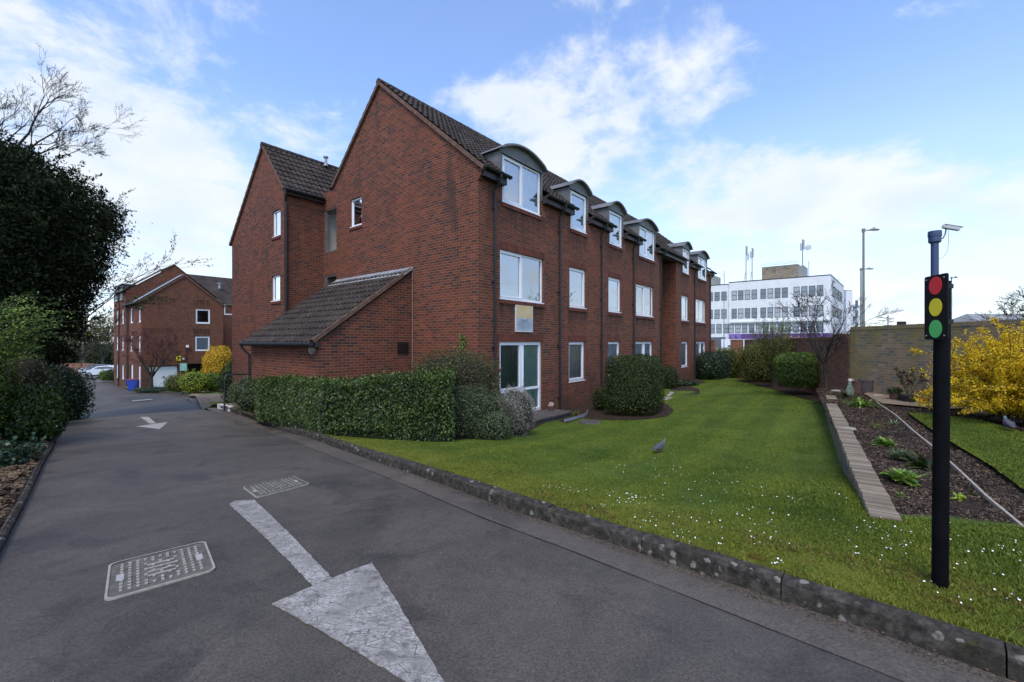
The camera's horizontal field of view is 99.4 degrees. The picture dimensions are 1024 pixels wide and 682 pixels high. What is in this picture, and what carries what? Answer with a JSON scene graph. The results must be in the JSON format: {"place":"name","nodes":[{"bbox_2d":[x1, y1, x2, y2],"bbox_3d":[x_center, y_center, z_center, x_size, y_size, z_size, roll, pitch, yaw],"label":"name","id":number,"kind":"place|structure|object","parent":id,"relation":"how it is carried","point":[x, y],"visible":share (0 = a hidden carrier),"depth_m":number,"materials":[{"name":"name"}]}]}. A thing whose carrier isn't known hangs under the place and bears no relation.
{"place":"outdoors","nodes":[
{"label":"outdoors","id":0,"kind":"place"},
{"bbox_2d":[0,377,98,546],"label":"bank","id":1,"kind":"structure","parent":0,"point":[15,502],"depth_m":4.93,"materials":[{"name":"brown soil"}]},
{"bbox_2d":[0,326,26,430],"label":"conifer shrub","id":2,"kind":"object","parent":1,"relation":"on","point":[4,387],"visible":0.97,"depth_m":7.55,"materials":[{"name":"green plant"}]},
{"bbox_2d":[0,436,49,523],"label":"fallen leaves","id":3,"kind":"object","parent":1,"relation":"on","point":[13,478],"visible":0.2,"depth_m":5.22,"materials":[{"name":"brown plant"}]},
{"bbox_2d":[0,428,49,467],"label":"ivy mound","id":4,"kind":"object","parent":1,"relation":"on","point":[12,451],"visible":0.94,"depth_m":6.21,"materials":[{"name":"green plant"}]},
{"bbox_2d":[0,344,64,390],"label":"brown shrub","id":5,"kind":"object","parent":1,"relation":"on","point":[33,370],"visible":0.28,"depth_m":10.35,"materials":[{"name":"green plant"}]},
{"bbox_2d":[0,376,72,442],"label":"laurel shrub","id":6,"kind":"object","parent":1,"relation":"on","point":[44,412],"visible":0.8,"depth_m":7.93,"materials":[{"name":"green plant"}]},
{"bbox_2d":[0,291,92,361],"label":"arching shrub","id":7,"kind":"object","parent":1,"relation":"on","point":[13,332],"visible":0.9,"depth_m":7.79,"materials":[{"name":"green plant"}]},
{"bbox_2d":[44,363,98,420],"bbox_3d":[-13.092,1.522,11.986,1.496,2.210,2.858,0,0,0],"label":"ivy mound","id":8,"kind":"object","parent":1,"relation":"on","point":[74,386],"visible":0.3,"depth_m":12.53,"materials":[{"name":"green plant"}]},
{"bbox_2d":[0,42,147,170],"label":"bare tree","id":9,"kind":"object","parent":1,"relation":"on","point":[35,120],"visible":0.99,"depth_m":13.28,"materials":[{"name":"brown plant"}]},
{"bbox_2d":[0,125,152,372],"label":"yew tree","id":10,"kind":"object","parent":1,"relation":"on","point":[36,254],"visible":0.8,"depth_m":12.46,"materials":[{"name":"green plant"}]},
{"bbox_2d":[47,188,214,335],"bbox_3d":[-14.585,-0.905,14.482,8.448,7.996,3.339,0,0,14],"label":"slender tree","id":11,"kind":"object","parent":1,"relation":"on","point":[135,297],"visible":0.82,"depth_m":14.73,"materials":[{"name":"brown plant"}]},
{"bbox_2d":[0,373,903,681],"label":"road","id":12,"kind":"structure","parent":0,"point":[480,599],"depth_m":2.79,"materials":[{"name":"grey asphalt"}]},
{"bbox_2d":[82,365,113,376],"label":"parked car","id":13,"kind":"object","parent":12,"relation":"on","point":[94,371],"visible":0.39,"depth_m":62.12,"materials":[{"name":"white paint"}]},
{"bbox_2d":[137,417,166,428],"bbox_3d":[-9.484,2.121,11.457,0.607,0.036,2.414,0,0,-39],"label":"road arrow","id":14,"kind":"object","parent":12,"relation":"on","point":[156,425],"visible":1,"depth_m":11.11,"materials":[{"name":"paint"}]},
{"bbox_2d":[104,541,214,600],"bbox_3d":[-2.466,1.585,3.053,0.566,0.039,0.656,0,0,-41],"label":"manhole cover","id":15,"kind":"object","parent":12,"relation":"on","point":[132,576],"visible":1,"depth_m":3.01,"materials":[{"name":"metal"}]},
{"bbox_2d":[243,476,308,497],"bbox_3d":[-2.779,1.701,5.119,0.603,0.100,0.851,0,0,-43],"label":"manhole cover","id":16,"kind":"object","parent":12,"relation":"on","point":[266,488],"visible":1,"depth_m":5.07,"materials":[{"name":"metal"}]},
{"bbox_2d":[229,500,444,681],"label":"road arrow","id":17,"kind":"object","parent":12,"relation":"on","point":[358,610],"visible":1,"depth_m":2.52,"materials":[{"name":"paint"}]},
{"bbox_2d":[130,391,1011,681],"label":"road edge","id":18,"kind":"object","parent":12,"relation":"on","point":[890,657],"visible":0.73,"depth_m":2.69,"materials":[{"name":"concrete"}]},
{"bbox_2d":[382,463,1017,681],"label":"gutter grit","id":19,"kind":"object","parent":18,"relation":"on","point":[813,613],"visible":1,"depth_m":2.62,"materials":[{"name":"grey gravel"}]},
{"bbox_2d":[0,0,1023,342],"label":"sky","id":20,"kind":"structure","parent":0,"point":[767,127],"materials":[{"name":"blue"}]},
{"bbox_2d":[124,374,1023,646],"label":"lawn","id":21,"kind":"structure","parent":0,"point":[537,430],"depth_m":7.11,"materials":[{"name":"green plant"}]},
{"bbox_2d":[126,378,138,390],"bbox_3d":[-33.210,3.787,38.139,0.800,1.075,0.860,0,0,0],"label":"wheelie bin","id":22,"kind":"object","parent":21,"relation":"on","point":[133,384],"visible":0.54,"depth_m":37.81,"materials":[{"name":"blue plastic"}]},
{"bbox_2d":[131,385,169,392],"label":"ground cover plant","id":23,"kind":"object","parent":21,"relation":"on","point":[144,389],"visible":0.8,"depth_m":34.90,"materials":[{"name":"green plant"}]},
{"bbox_2d":[116,324,188,386],"bbox_3d":[-29.737,1.347,35.580,5.187,5.753,4.531,0,0,0],"label":"red twigged tree","id":24,"kind":"object","parent":21,"relation":"on","point":[151,373],"visible":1,"depth_m":35.78,"materials":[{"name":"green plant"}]},
{"bbox_2d":[189,391,240,408],"bbox_3d":[-16.435,2.945,24.572,3.191,1.902,28.046,0,0,-33],"label":"gravel bed","id":25,"kind":"object","parent":21,"relation":"on","point":[204,402],"visible":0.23,"depth_m":19.74,"materials":[{"name":"beige gravel"}]},
{"bbox_2d":[161,373,184,392],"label":"lime shrub","id":26,"kind":"object","parent":25,"relation":"on","point":[171,384],"visible":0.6,"depth_m":27.04,"materials":[{"name":"green plant"}]},
{"bbox_2d":[175,368,213,393],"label":"lime shrub","id":27,"kind":"object","parent":25,"relation":"on","point":[195,382],"visible":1,"depth_m":26.41,"materials":[{"name":"green plant"}]},
{"bbox_2d":[204,370,222,391],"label":"lime shrub","id":28,"kind":"object","parent":25,"relation":"on","point":[213,385],"visible":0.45,"depth_m":27.41,"materials":[{"name":"green plant"}]},
{"bbox_2d":[198,344,231,375],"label":"forsythia bush","id":29,"kind":"object","parent":25,"relation":"on","point":[216,362],"visible":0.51,"depth_m":28.58,"materials":[{"name":"yellow plant"}]},
{"bbox_2d":[240,408,541,439],"bbox_3d":[-6.798,2.356,15.718,17.739,0.861,6.491,0,0,40],"label":"corner bed","id":30,"kind":"object","parent":21,"relation":"on","point":[530,427],"visible":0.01,"depth_m":11.68,"materials":[{"name":"brown soil"}]},
{"bbox_2d":[216,357,231,402],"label":"leafy shrub","id":31,"kind":"object","parent":30,"relation":"on","point":[228,380],"visible":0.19,"depth_m":18.89,"materials":[{"name":"green plant"}]},
{"bbox_2d":[226,375,254,411],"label":"lavender bush","id":32,"kind":"object","parent":30,"relation":"on","point":[243,395],"visible":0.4,"depth_m":13.07,"materials":[{"name":"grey plant"}]},
{"bbox_2d":[252,362,455,441],"bbox_3d":[-4.592,1.364,10.572,8.177,1.841,2.358,0,0,33],"label":"hedge","id":33,"kind":"object","parent":30,"relation":"on","point":[412,406],"visible":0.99,"depth_m":8.67,"materials":[{"name":"green plant"}]},
{"bbox_2d":[407,348,504,399],"bbox_3d":[-1.279,1.165,10.383,2.432,2.008,1.535,0,0,0],"label":"mixed shrub","id":34,"kind":"object","parent":30,"relation":"on","point":[469,371],"visible":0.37,"depth_m":9.99,"materials":[{"name":"green plant"}]},
{"bbox_2d":[451,383,508,439],"bbox_3d":[-1.134,1.593,9.477,2.213,1.377,1.311,0,0,0],"label":"spreading shrub","id":35,"kind":"object","parent":30,"relation":"on","point":[472,408],"visible":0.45,"depth_m":9.09,"materials":[{"name":"green plant"}]},
{"bbox_2d":[474,408,515,440],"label":"spreading shrub","id":36,"kind":"object","parent":30,"relation":"on","point":[495,429],"visible":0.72,"depth_m":9.07,"materials":[{"name":"green plant"}]},
{"bbox_2d":[497,385,536,436],"bbox_3d":[0.060,1.631,10.160,1.053,1.279,1.087,0,0,0],"label":"silvery shrub","id":37,"kind":"object","parent":30,"relation":"on","point":[520,404],"visible":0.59,"depth_m":9.89,"materials":[{"name":"grey plant"}]},
{"bbox_2d":[530,409,571,424],"bbox_3d":[0.778,2.377,12.805,0.840,0.445,2.460,0,0,39],"label":"door step","id":38,"kind":"object","parent":21,"relation":"on","point":[545,415],"depth_m":12.85,"materials":[{"name":"concrete"}]},
{"bbox_2d":[558,404,597,422],"bbox_3d":[3.127,2.309,15.479,1.271,0.061,7.229,0,0,36],"label":"foot bed","id":39,"kind":"object","parent":21,"relation":"on","point":[585,408],"visible":0.3,"depth_m":14.43,"materials":[{"name":"brown plant"}]},
{"bbox_2d":[585,401,673,419],"bbox_3d":[4.230,2.250,15.255,2.608,0.189,6.267,0,0,17],"label":"shrub bed","id":40,"kind":"object","parent":21,"relation":"on","point":[666,410],"visible":0.33,"depth_m":13.13,"materials":[{"name":"brown soil"}]},
{"bbox_2d":[589,384,612,409],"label":"shrub","id":41,"kind":"object","parent":40,"relation":"on","point":[597,399],"visible":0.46,"depth_m":14.44,"materials":[{"name":"green plant"}]},
{"bbox_2d":[602,353,665,415],"bbox_3d":[3.791,1.283,13.491,1.853,1.937,1.789,0,0,37],"label":"clipped shrub","id":42,"kind":"object","parent":40,"relation":"on","point":[635,384],"visible":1,"depth_m":12.97,"materials":[{"name":"green plant"}]},
{"bbox_2d":[670,380,705,394],"bbox_3d":[8.862,2.223,22.067,1.693,0.090,8.869,0,0,26],"label":"border bed","id":43,"kind":"object","parent":21,"relation":"on","point":[685,388],"visible":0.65,"depth_m":20.48,"materials":[{"name":"brown soil"}]},
{"bbox_2d":[659,364,683,388],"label":"shrub","id":44,"kind":"object","parent":43,"relation":"on","point":[671,378],"visible":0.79,"depth_m":20.92,"materials":[{"name":"green plant"}]},
{"bbox_2d":[696,348,732,379],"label":"round shrub","id":45,"kind":"object","parent":21,"relation":"on","point":[711,365],"visible":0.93,"depth_m":25.57,"materials":[{"name":"green plant"}]},
{"bbox_2d":[711,339,742,377],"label":"garden wall","id":46,"kind":"structure","parent":21,"relation":"on","point":[737,343],"depth_m":31.37,"materials":[{"name":"red brick"}]},
{"bbox_2d":[714,347,741,377],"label":"leafy shrub","id":47,"kind":"object","parent":21,"relation":"on","point":[734,356],"visible":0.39,"depth_m":30.50,"materials":[{"name":"green plant"}]},
{"bbox_2d":[534,453,1020,603],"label":"daisies","id":48,"kind":"object","parent":21,"relation":"on","point":[789,543],"visible":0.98,"depth_m":3.30,"materials":[{"name":"white plant"}]},
{"bbox_2d":[736,379,820,401],"bbox_3d":[13.959,2.243,23.701,2.880,0.742,22.266,0,0,21],"label":"wall bed","id":49,"kind":"object","parent":21,"relation":"on","point":[798,393],"visible":0.31,"depth_m":17.58,"materials":[{"name":"brown soil"}]},
{"bbox_2d":[738,341,772,382],"bbox_3d":[12.783,1.008,22.470,1.838,2.210,1.994,0,0,17],"label":"clipped shrub","id":50,"kind":"object","parent":49,"relation":"on","point":[752,367],"visible":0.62,"depth_m":22.08,"materials":[{"name":"green plant"}]},
{"bbox_2d":[747,314,800,387],"bbox_3d":[11.554,0.410,19.163,2.068,3.279,2.010,0,0,-26],"label":"loose shrub","id":51,"kind":"object","parent":49,"relation":"on","point":[766,352],"visible":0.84,"depth_m":19.05,"materials":[{"name":"green plant"}]},
{"bbox_2d":[771,348,819,387],"bbox_3d":[10.668,0.983,16.228,1.770,1.474,1.655,0,0,0],"label":"clipped shrub","id":52,"kind":"object","parent":49,"relation":"on","point":[795,370],"visible":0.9,"depth_m":15.73,"materials":[{"name":"green plant"}]},
{"bbox_2d":[744,336,849,394],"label":"garden wall","id":53,"kind":"structure","parent":21,"relation":"on","point":[838,366],"depth_m":14.51,"materials":[{"name":"red brick"}]},
{"bbox_2d":[772,279,902,387],"bbox_3d":[10.316,0.105,14.092,3.207,4.181,2.927,0,0,-15],"label":"bare tree","id":54,"kind":"object","parent":21,"relation":"on","point":[823,349],"visible":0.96,"depth_m":13.76,"materials":[{"name":"brown plant"}]},
{"bbox_2d":[825,395,901,521],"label":"retaining wall","id":55,"kind":"structure","parent":21,"relation":"on","point":[862,476],"depth_m":5.20,"materials":[{"name":"stone"}]},
{"bbox_2d":[862,227,879,326],"bbox_3d":[23.970,-2.365,29.000,1.195,10.530,0.260,0,0,0],"label":"street lamp","id":56,"kind":"object","parent":21,"relation":"on","point":[863,267],"visible":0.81,"depth_m":28.95,"materials":[{"name":"metal"}]},
{"bbox_2d":[816,387,1023,524],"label":"flower bed","id":57,"kind":"object","parent":21,"relation":"on","point":[970,505],"visible":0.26,"depth_m":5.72,"materials":[{"name":"brown wood"}]},
{"bbox_2d":[837,396,888,408],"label":"bed plant","id":58,"kind":"object","parent":57,"relation":"on","point":[859,402],"visible":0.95,"depth_m":9.89,"materials":[{"name":"green plant"}]},
{"bbox_2d":[869,436,897,446],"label":"bed plant","id":59,"kind":"object","parent":57,"relation":"on","point":[882,441],"visible":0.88,"depth_m":6.45,"materials":[{"name":"green plant"}]},
{"bbox_2d":[883,447,915,459],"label":"bed plant","id":60,"kind":"object","parent":57,"relation":"on","point":[898,453],"visible":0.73,"depth_m":5.74,"materials":[{"name":"green plant"}]},
{"bbox_2d":[878,467,928,486],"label":"bed plant","id":61,"kind":"object","parent":57,"relation":"on","point":[900,476],"visible":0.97,"depth_m":4.78,"materials":[{"name":"green plant"}]},
{"bbox_2d":[864,393,961,408],"bbox_3d":[9.962,1.432,10.803,1.740,0.033,3.314,0,0,27],"label":"gravel strip","id":62,"kind":"object","parent":57,"relation":"on","point":[885,398],"visible":0.38,"depth_m":10.32,"materials":[{"name":"beige gravel"}]},
{"bbox_2d":[858,379,873,392],"bbox_3d":[9.981,1.260,12.219,0.385,0.380,0.379,0,0,0],"label":"plant pot","id":63,"kind":"object","parent":62,"relation":"on","point":[867,386],"visible":0.88,"depth_m":12.09,"materials":[{"name":"stone"}]},
{"bbox_2d":[887,387,902,399],"bbox_3d":[9.421,1.275,10.661,0.325,0.349,0.326,0,0,0],"label":"plant pot","id":64,"kind":"object","parent":62,"relation":"on","point":[894,392],"visible":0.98,"depth_m":10.60,"materials":[{"name":"brown ceramic"}]},
{"bbox_2d":[893,366,930,401],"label":"potted plant","id":65,"kind":"object","parent":62,"relation":"on","point":[909,397],"visible":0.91,"depth_m":10.29,"materials":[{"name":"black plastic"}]},
{"bbox_2d":[896,450,954,471],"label":"bed plant","id":66,"kind":"object","parent":57,"relation":"on","point":[921,462],"visible":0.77,"depth_m":5.32,"materials":[{"name":"green plant"}]},
{"bbox_2d":[870,397,1023,526],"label":"timber edging","id":67,"kind":"object","parent":57,"relation":"on","point":[985,495],"visible":0.49,"depth_m":4.70,"materials":[{"name":"grey wood"}]},
{"bbox_2d":[908,412,1023,488],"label":"garden lawn","id":68,"kind":"structure","parent":57,"relation":"on","point":[981,441],"depth_m":6.57,"materials":[{"name":"green plant"}]},
{"bbox_2d":[909,316,1023,423],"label":"forsythia bush","id":69,"kind":"object","parent":57,"relation":"on","point":[997,391],"visible":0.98,"depth_m":7.88,"materials":[{"name":"yellow plant"}]},
{"bbox_2d":[850,319,1023,415],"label":"garden wall","id":70,"kind":"structure","parent":21,"relation":"on","point":[878,354],"depth_m":11.15,"materials":[{"name":"brown brick"}]},
{"bbox_2d":[924,273,953,589],"bbox_3d":[2.496,0.639,2.540,0.118,2.049,0.264,0,0,42],"label":"traffic light sign","id":71,"kind":"object","parent":21,"relation":"on","point":[938,321],"visible":0.98,"depth_m":2.56,"materials":[{"name":"black metal"}]},
{"bbox_2d":[927,224,963,275],"bbox_3d":[10.921,-0.583,10.921,0.710,4.766,0.268,0,0,21],"label":"camera mast","id":72,"kind":"object","parent":21,"relation":"on","point":[934,237],"visible":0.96,"depth_m":10.93,"materials":[{"name":"grey metal"}]},
{"bbox_2d":[844,290,859,330],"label":"apartment building","id":73,"kind":"structure","parent":0,"point":[848,296],"depth_m":112.58,"materials":[{"name":"grey"}]},
{"bbox_3d":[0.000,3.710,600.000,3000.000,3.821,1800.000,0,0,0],"label":"ground","id":74,"kind":"structure","parent":0,"visible":0},
{"bbox_2d":[0,378,84,553],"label":"road edging","id":75,"kind":"object","parent":74,"relation":"on","point":[5,532],"visible":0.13,"depth_m":4.47,"materials":[{"name":"concrete"}]},
{"bbox_2d":[67,313,113,362],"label":"tree","id":76,"kind":"object","parent":74,"relation":"on","point":[91,343],"visible":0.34,"depth_m":78.37,"materials":[{"name":"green plant"}]},
{"bbox_2d":[69,307,113,363],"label":"tree","id":77,"kind":"object","parent":74,"relation":"on","point":[105,322],"visible":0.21,"depth_m":83.10,"materials":[{"name":"brown plant"}]},
{"bbox_2d":[76,344,109,363],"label":"bush","id":78,"kind":"object","parent":74,"relation":"on","point":[96,360],"visible":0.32,"depth_m":88.76,"materials":[{"name":"green plant"}]},
{"bbox_2d":[111,264,231,389],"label":"apartment building","id":79,"kind":"structure","parent":74,"relation":"on","point":[200,312],"depth_m":40.53,"materials":[{"name":"red brick"}]},
{"bbox_2d":[149,366,176,386],"bbox_3d":[-31.121,3.235,38.760,0.171,2.030,1.980,0,0,39],"label":"garage door","id":80,"kind":"structure","parent":79,"relation":"in","point":[165,371],"depth_m":38.72,"materials":[{"name":"white plastic"}]},
{"bbox_2d":[195,336,209,350],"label":"window","id":81,"kind":"structure","parent":79,"relation":"in","point":[201,343],"depth_m":40.96,"materials":[{"name":"white plastic"}]},
{"bbox_2d":[229,78,716,411],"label":"apartment building","id":82,"kind":"structure","parent":74,"relation":"on","point":[405,233],"depth_m":14.16,"materials":[{"name":"red brick"}]},
{"bbox_2d":[271,275,279,301],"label":"window","id":83,"kind":"structure","parent":82,"relation":"in","point":[276,279],"depth_m":15.88,"materials":[{"name":"white glass"}]},
{"bbox_2d":[272,209,280,237],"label":"window","id":84,"kind":"structure","parent":82,"relation":"in","point":[277,215],"depth_m":15.83,"materials":[{"name":"white plastic"}]},
{"bbox_2d":[350,197,361,227],"bbox_3d":[-5.386,-4.485,15.068,0.631,0.990,0.543,0,0,0],"label":"window","id":85,"kind":"structure","parent":82,"relation":"in","point":[356,203],"depth_m":15.12,"materials":[{"name":"white plastic"}]},
{"bbox_2d":[500,342,540,410],"bbox_3d":[0.243,1.070,12.929,0.187,2.140,2.060,0,0,39],"label":"french door","id":86,"kind":"structure","parent":82,"relation":"in","point":[522,365],"depth_m":12.99,"materials":[{"name":"white plastic"}]},
{"bbox_2d":[502,154,539,215],"bbox_3d":[0.263,-4.600,12.926,0.143,1.360,1.880,0,0,39],"label":"window","id":87,"kind":"structure","parent":82,"relation":"in","point":[522,191],"depth_m":12.90,"materials":[{"name":"clear glass"}]},
{"bbox_2d":[500,249,543,303],"bbox_3d":[0.273,-1.895,12.969,0.183,1.410,2.160,0,0,39],"label":"window","id":88,"kind":"structure","parent":82,"relation":"in","point":[508,260],"depth_m":12.73,"materials":[{"name":"white glass"}]},
{"bbox_2d":[515,304,532,331],"bbox_3d":[0.363,-0.700,12.922,0.037,0.820,0.840,0,0,39],"label":"sign board","id":89,"kind":"object","parent":82,"relation":"attached to","point":[523,318],"visible":1,"depth_m":12.87,"materials":[{"name":"grey"}]},
{"bbox_2d":[569,342,584,382],"bbox_3d":[2.248,0.705,15.416,0.183,1.410,1.150,0,0,39],"label":"window","id":90,"kind":"structure","parent":82,"relation":"in","point":[576,349],"depth_m":15.57,"materials":[{"name":"white plastic"}]},
{"bbox_2d":[569,267,586,308],"bbox_3d":[2.283,-1.895,15.459,0.183,1.410,1.180,0,0,39],"label":"window","id":91,"kind":"structure","parent":82,"relation":"in","point":[576,275],"depth_m":15.62,"materials":[{"name":"white glass"}]},
{"bbox_2d":[570,190,585,233],"bbox_3d":[2.330,-4.595,15.485,0.143,1.350,1.160,0,0,39],"label":"window","id":92,"kind":"structure","parent":82,"relation":"in","point":[577,221],"depth_m":15.63,"materials":[{"name":"glass"}]},
{"bbox_2d":[608,342,618,374],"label":"window","id":93,"kind":"structure","parent":82,"relation":"in","point":[613,347],"depth_m":17.88,"materials":[{"name":"white plastic"}]},
{"bbox_2d":[608,277,620,312],"bbox_3d":[4.140,-1.895,17.758,0.183,1.410,1.190,0,0,39],"label":"window","id":94,"kind":"structure","parent":82,"relation":"in","point":[613,284],"depth_m":17.92,"materials":[{"name":"white glass"}]},
{"bbox_2d":[609,210,620,247],"bbox_3d":[4.208,-4.595,17.811,0.143,1.370,1.200,0,0,39],"label":"window","id":95,"kind":"structure","parent":82,"relation":"in","point":[614,237],"depth_m":18.03,"materials":[{"name":"white plastic"}]},
{"bbox_2d":[636,342,650,359],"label":"window","id":96,"kind":"structure","parent":82,"relation":"in","point":[641,347],"depth_m":20.24,"materials":[{"name":"white plastic"}]},
{"bbox_2d":[636,284,651,316],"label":"window","id":97,"kind":"structure","parent":82,"relation":"in","point":[646,291],"depth_m":20.53,"materials":[{"name":"white glass"}]},
{"bbox_2d":[639,225,653,260],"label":"window","id":98,"kind":"structure","parent":82,"relation":"in","point":[646,250],"depth_m":20.53,"materials":[{"name":"glass"}]},
{"bbox_2d":[696,299,704,322],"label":"window","id":99,"kind":"structure","parent":82,"relation":"in","point":[700,305],"depth_m":27.38,"materials":[{"name":"white glass"}]},
{"bbox_2d":[698,256,705,280],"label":"window","id":100,"kind":"structure","parent":82,"relation":"in","point":[701,274],"depth_m":27.58,"materials":[{"name":"glass"}]},
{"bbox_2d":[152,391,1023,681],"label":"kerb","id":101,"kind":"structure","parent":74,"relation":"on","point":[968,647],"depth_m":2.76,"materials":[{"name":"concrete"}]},
{"bbox_2d":[711,260,843,348],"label":"office building","id":102,"kind":"structure","parent":74,"relation":"on","point":[739,307],"depth_m":90.45,"materials":[{"name":"paint"}]},
{"bbox_2d":[729,333,831,338],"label":"shop fascia","id":103,"kind":"structure","parent":102,"relation":"attached to","point":[740,336],"depth_m":89.19,"materials":[{"name":"purple"}]},
{"bbox_2d":[954,314,1023,321],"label":"house","id":104,"kind":"structure","parent":74,"relation":"on","point":[966,319],"depth_m":55.45,"materials":[{"name":"grey brick"}]},
{"bbox_2d":[963,286,1023,320],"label":"garden tree","id":105,"kind":"object","parent":74,"relation":"on","point":[1021,309],"visible":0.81,"depth_m":42.36,"materials":[{"name":"brown plant"}]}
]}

